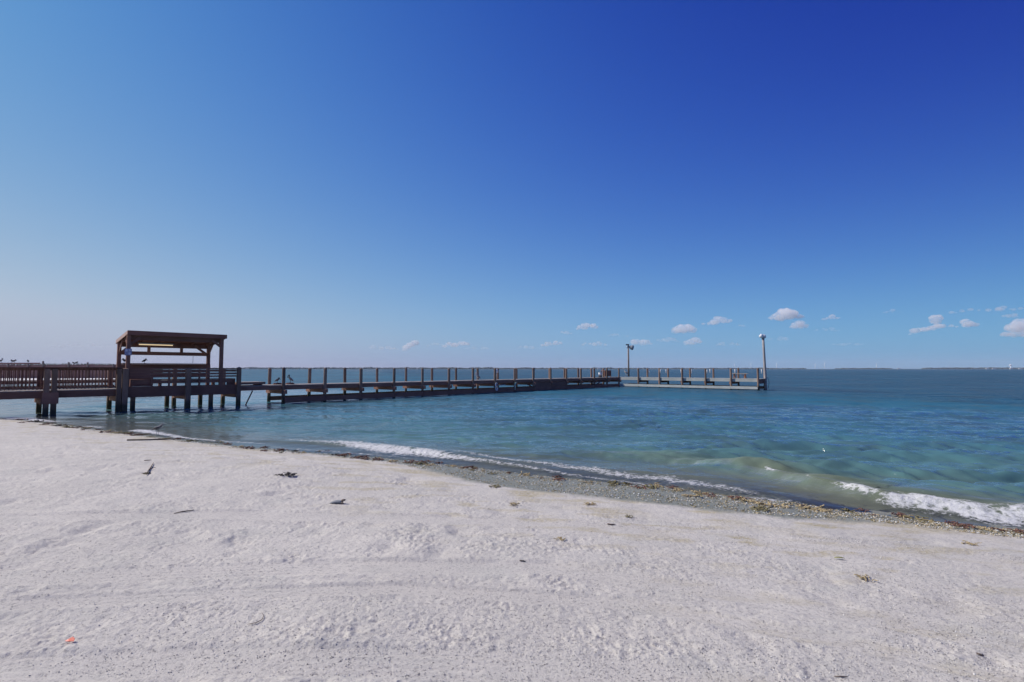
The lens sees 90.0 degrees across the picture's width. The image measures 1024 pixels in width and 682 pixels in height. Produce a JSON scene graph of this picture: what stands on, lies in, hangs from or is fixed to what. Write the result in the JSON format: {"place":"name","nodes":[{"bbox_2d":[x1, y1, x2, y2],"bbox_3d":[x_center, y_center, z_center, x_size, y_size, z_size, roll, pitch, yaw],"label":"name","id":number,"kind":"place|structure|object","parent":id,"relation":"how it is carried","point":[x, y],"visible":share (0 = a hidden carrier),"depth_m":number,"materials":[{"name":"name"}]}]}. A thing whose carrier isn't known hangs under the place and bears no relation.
{"place":"outdoors","nodes":[
{"label":"outdoors","id":0,"kind":"place"},
{"bbox_2d":[2,378,114,381],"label":"sandbar","id":1,"kind":"structure","parent":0,"point":[50,379],"depth_m":91.41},
{"bbox_2d":[1,363,162,372],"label":"dune grass","id":2,"kind":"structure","parent":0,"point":[73,364],"depth_m":96.24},
{"bbox_2d":[0,415,1023,681],"bbox_3d":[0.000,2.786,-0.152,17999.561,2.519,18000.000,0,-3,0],"label":"beach","id":3,"kind":"structure","parent":0,"point":[416,547],"depth_m":4.34,"materials":[{"name":"white sand"}]},
{"bbox_2d":[127,438,188,440],"bbox_3d":[-10.305,2.904,15.178,0.238,0.216,1.965,-1,-3,22],"label":"driftwood stick","id":4,"kind":"object","parent":3,"relation":"on","point":[151,439],"visible":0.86,"depth_m":14.72,"materials":[{"name":"wood"}]},
{"bbox_2d":[274,472,296,475],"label":"seaweed clump","id":5,"kind":"object","parent":3,"relation":"on","point":[289,474],"visible":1,"depth_m":8.77,"materials":[{"name":"brown plant"}]},
{"bbox_2d":[329,499,345,503],"bbox_3d":[-2.316,2.128,6.801,0.219,0.066,0.083,0,-3,0],"label":"driftwood","id":6,"kind":"object","parent":3,"relation":"on","point":[339,501],"visible":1,"depth_m":6.77,"materials":[{"name":"grey wood"}]},
{"bbox_2d":[351,455,368,458],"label":"seaweed clump","id":7,"kind":"object","parent":3,"relation":"on","point":[358,457],"visible":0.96,"depth_m":11.97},
{"bbox_2d":[0,417,1023,537],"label":"shell grit","id":8,"kind":"object","parent":3,"relation":"on","point":[942,525],"visible":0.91,"depth_m":7.79,"materials":[{"name":"grey gravel"}]},
{"bbox_2d":[0,428,1023,681],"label":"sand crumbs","id":9,"kind":"object","parent":3,"relation":"on","point":[572,606],"visible":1,"depth_m":3.51,"materials":[{"name":"white sand"}]},
{"bbox_2d":[607,480,621,484],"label":"seaweed clump","id":10,"kind":"object","parent":3,"relation":"on","point":[613,482],"visible":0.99,"depth_m":9.41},
{"bbox_2d":[644,484,656,488],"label":"seaweed clump","id":11,"kind":"object","parent":3,"relation":"on","point":[653,486],"visible":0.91,"depth_m":9.06,"materials":[{"name":"brown plant"}]},
{"bbox_2d":[682,493,702,496],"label":"seaweed clump","id":12,"kind":"object","parent":3,"relation":"on","point":[686,495],"visible":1,"depth_m":8.26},
{"bbox_2d":[726,495,751,499],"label":"seaweed clump","id":13,"kind":"object","parent":3,"relation":"on","point":[736,496],"visible":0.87,"depth_m":8.29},
{"bbox_2d":[734,496,756,501],"bbox_3d":[3.697,2.513,8.137,0.246,0.048,0.271,2,-4,-31],"label":"seaweed clump","id":14,"kind":"object","parent":3,"relation":"on","point":[743,499],"visible":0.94,"depth_m":8.15,"materials":[{"name":"brown plant"}]},
{"bbox_2d":[746,500,765,504],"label":"seaweed clump","id":15,"kind":"object","parent":3,"relation":"on","point":[758,502],"visible":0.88,"depth_m":7.92,"materials":[{"name":"beige plant"}]},
{"bbox_2d":[750,505,772,511],"bbox_3d":[3.576,2.398,7.326,0.300,0.035,0.330,-2,-4,28],"label":"seaweed clump","id":16,"kind":"object","parent":3,"relation":"on","point":[760,508],"visible":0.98,"depth_m":7.32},
{"bbox_2d":[764,502,790,508],"bbox_3d":[4.031,2.462,7.687,0.376,0.055,0.295,1,-3,-18],"label":"seaweed clump","id":17,"kind":"object","parent":3,"relation":"on","point":[783,505],"visible":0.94,"depth_m":7.68,"materials":[{"name":"beige plant"}]},
{"bbox_2d":[795,504,823,508],"bbox_3d":[4.511,2.502,7.698,0.428,0.049,0.234,0,-3,8],"label":"seaweed clump","id":18,"kind":"object","parent":3,"relation":"on","point":[800,505],"visible":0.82,"depth_m":7.73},
{"bbox_2d":[804,504,832,512],"bbox_3d":[4.561,2.488,7.580,0.340,0.057,0.310,0,-3,-4],"label":"seaweed clump","id":19,"kind":"object","parent":3,"relation":"on","point":[822,509],"visible":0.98,"depth_m":7.57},
{"bbox_2d":[841,508,854,512],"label":"seaweed clump","id":20,"kind":"object","parent":3,"relation":"on","point":[847,510],"visible":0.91,"depth_m":7.71,"materials":[{"name":"plant"}]},
{"bbox_2d":[854,574,878,580],"bbox_3d":[3.057,2.045,4.425,0.123,0.023,0.167,0,-3,6],"label":"seaweed clump","id":21,"kind":"object","parent":3,"relation":"on","point":[862,576],"visible":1,"depth_m":4.44,"materials":[{"name":"beige plant"}]},
{"bbox_2d":[891,512,905,516],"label":"seaweed clump","id":22,"kind":"object","parent":3,"relation":"on","point":[900,514],"visible":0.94,"depth_m":7.55,"materials":[{"name":"brown plant"}]},
{"bbox_2d":[903,515,933,520],"bbox_3d":[5.785,2.525,7.277,0.314,0.036,0.333,0,-3,6],"label":"seaweed clump","id":23,"kind":"object","parent":3,"relation":"on","point":[916,517],"visible":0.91,"depth_m":7.28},
{"bbox_2d":[944,520,958,524],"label":"seaweed clump","id":24,"kind":"object","parent":3,"relation":"on","point":[948,522],"visible":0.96,"depth_m":6.97,"materials":[{"name":"brown plant"}]},
{"bbox_2d":[949,522,975,528],"bbox_3d":[6.053,2.458,6.852,0.272,0.054,0.273,2,-4,-29],"label":"seaweed clump","id":25,"kind":"object","parent":3,"relation":"on","point":[963,525],"visible":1,"depth_m":6.83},
{"bbox_2d":[961,540,981,545],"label":"seaweed clump","id":26,"kind":"object","parent":3,"relation":"on","point":[969,542],"visible":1,"depth_m":5.77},
{"bbox_2d":[974,526,992,530],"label":"seaweed clump","id":27,"kind":"object","parent":3,"relation":"on","point":[980,527],"visible":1,"depth_m":6.72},
{"bbox_2d":[1007,528,1023,532],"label":"seaweed clump","id":28,"kind":"object","parent":3,"relation":"on","point":[1016,530],"visible":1,"depth_m":6.61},
{"bbox_2d":[0,369,1023,526],"bbox_3d":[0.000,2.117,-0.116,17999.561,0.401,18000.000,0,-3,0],"label":"sea","id":29,"kind":"structure","parent":0,"point":[943,439],"depth_m":19.72,"materials":[{"name":"liquid"}]},
{"bbox_2d":[0,367,241,415],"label":"boardwalk","id":30,"kind":"structure","parent":29,"relation":"in","point":[43,394],"depth_m":25.98,"materials":[{"name":"brown wood"}]},
{"bbox_2d":[0,361,115,377],"bbox_3d":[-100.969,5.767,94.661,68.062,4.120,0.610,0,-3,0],"label":"railing","id":31,"kind":"object","parent":30,"relation":"attached to","point":[54,365],"visible":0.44,"depth_m":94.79,"materials":[{"name":"brown wood"}]},
{"bbox_2d":[116,330,226,388],"bbox_3d":[-19.062,1.080,28.748,2.635,2.978,4.725,-3,-4,42],"label":"shelter","id":32,"kind":"object","parent":30,"relation":"on","point":[128,339],"visible":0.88,"depth_m":28.79,"materials":[{"name":"brown wood"}]},
{"bbox_2d":[125,349,131,354],"bbox_3d":[-19.665,0.563,26.233,0.320,0.340,0.024,1,-3,-10],"label":"notice sign","id":33,"kind":"object","parent":32,"relation":"attached to","point":[128,351],"visible":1,"depth_m":26.23,"materials":[{"name":"blue metal"}]},
{"bbox_2d":[138,343,173,345],"bbox_3d":[-19.976,0.184,28.750,0.120,0.128,1.700,-3,-4,42],"label":"tube light","id":34,"kind":"object","parent":32,"relation":"attached to","point":[163,344],"visible":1,"depth_m":28.80,"materials":[{"name":"metal"}]},
{"bbox_2d":[151,424,164,435],"bbox_3d":[-11.356,2.852,16.473,0.443,0.381,0.128,0,-3,-8],"label":"shore bird","id":35,"kind":"object","parent":29,"relation":"on","point":[158,427],"visible":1,"depth_m":16.44},
{"bbox_2d":[241,367,763,404],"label":"fishing pier","id":36,"kind":"structure","parent":29,"relation":"in","point":[549,383],"depth_m":44.20,"materials":[{"name":"brown wood"}]},
{"bbox_2d":[235,381,265,384],"bbox_3d":[-16.258,2.615,31.509,1.365,0.210,1.560,-3,-4,42],"label":"plank step","id":37,"kind":"object","parent":36,"relation":"on","point":[255,382],"visible":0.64,"depth_m":31.26,"materials":[{"name":"grey wood"}]},
{"bbox_2d":[601,370,610,376],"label":"fish table","id":38,"kind":"object","parent":36,"relation":"on","point":[609,372],"visible":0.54,"depth_m":63.03,"materials":[{"name":"brown wood"}]},
{"bbox_2d":[626,344,633,376],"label":"lamp post","id":39,"kind":"object","parent":36,"relation":"attached to","point":[631,347],"visible":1,"depth_m":68.06,"materials":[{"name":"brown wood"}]},
{"bbox_2d":[732,373,748,377],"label":"bench","id":40,"kind":"object","parent":36,"relation":"on","point":[744,375],"visible":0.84,"depth_m":53.87,"materials":[{"name":"grey wood"}]},
{"bbox_2d":[759,334,768,389],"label":"lamp post","id":41,"kind":"object","parent":36,"relation":"attached to","point":[762,336],"visible":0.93,"depth_m":53.42,"materials":[{"name":"white paint"}]},
{"bbox_2d":[0,0,1023,368],"label":"sky","id":42,"kind":"structure","parent":0,"point":[300,183],"materials":[{"name":"blue"}]},
{"bbox_3d":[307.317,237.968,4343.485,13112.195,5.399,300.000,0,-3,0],"label":"far shore","id":43,"kind":"structure","parent":0,"visible":0},
{"bbox_2d":[215,367,1023,368],"bbox_3d":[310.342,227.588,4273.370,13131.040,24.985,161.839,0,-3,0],"label":"trees","id":44,"kind":"object","parent":43,"relation":"on","point":[588,368],"visible":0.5,"depth_m":4219.01,"materials":[{"name":"green plant"}]}
]}

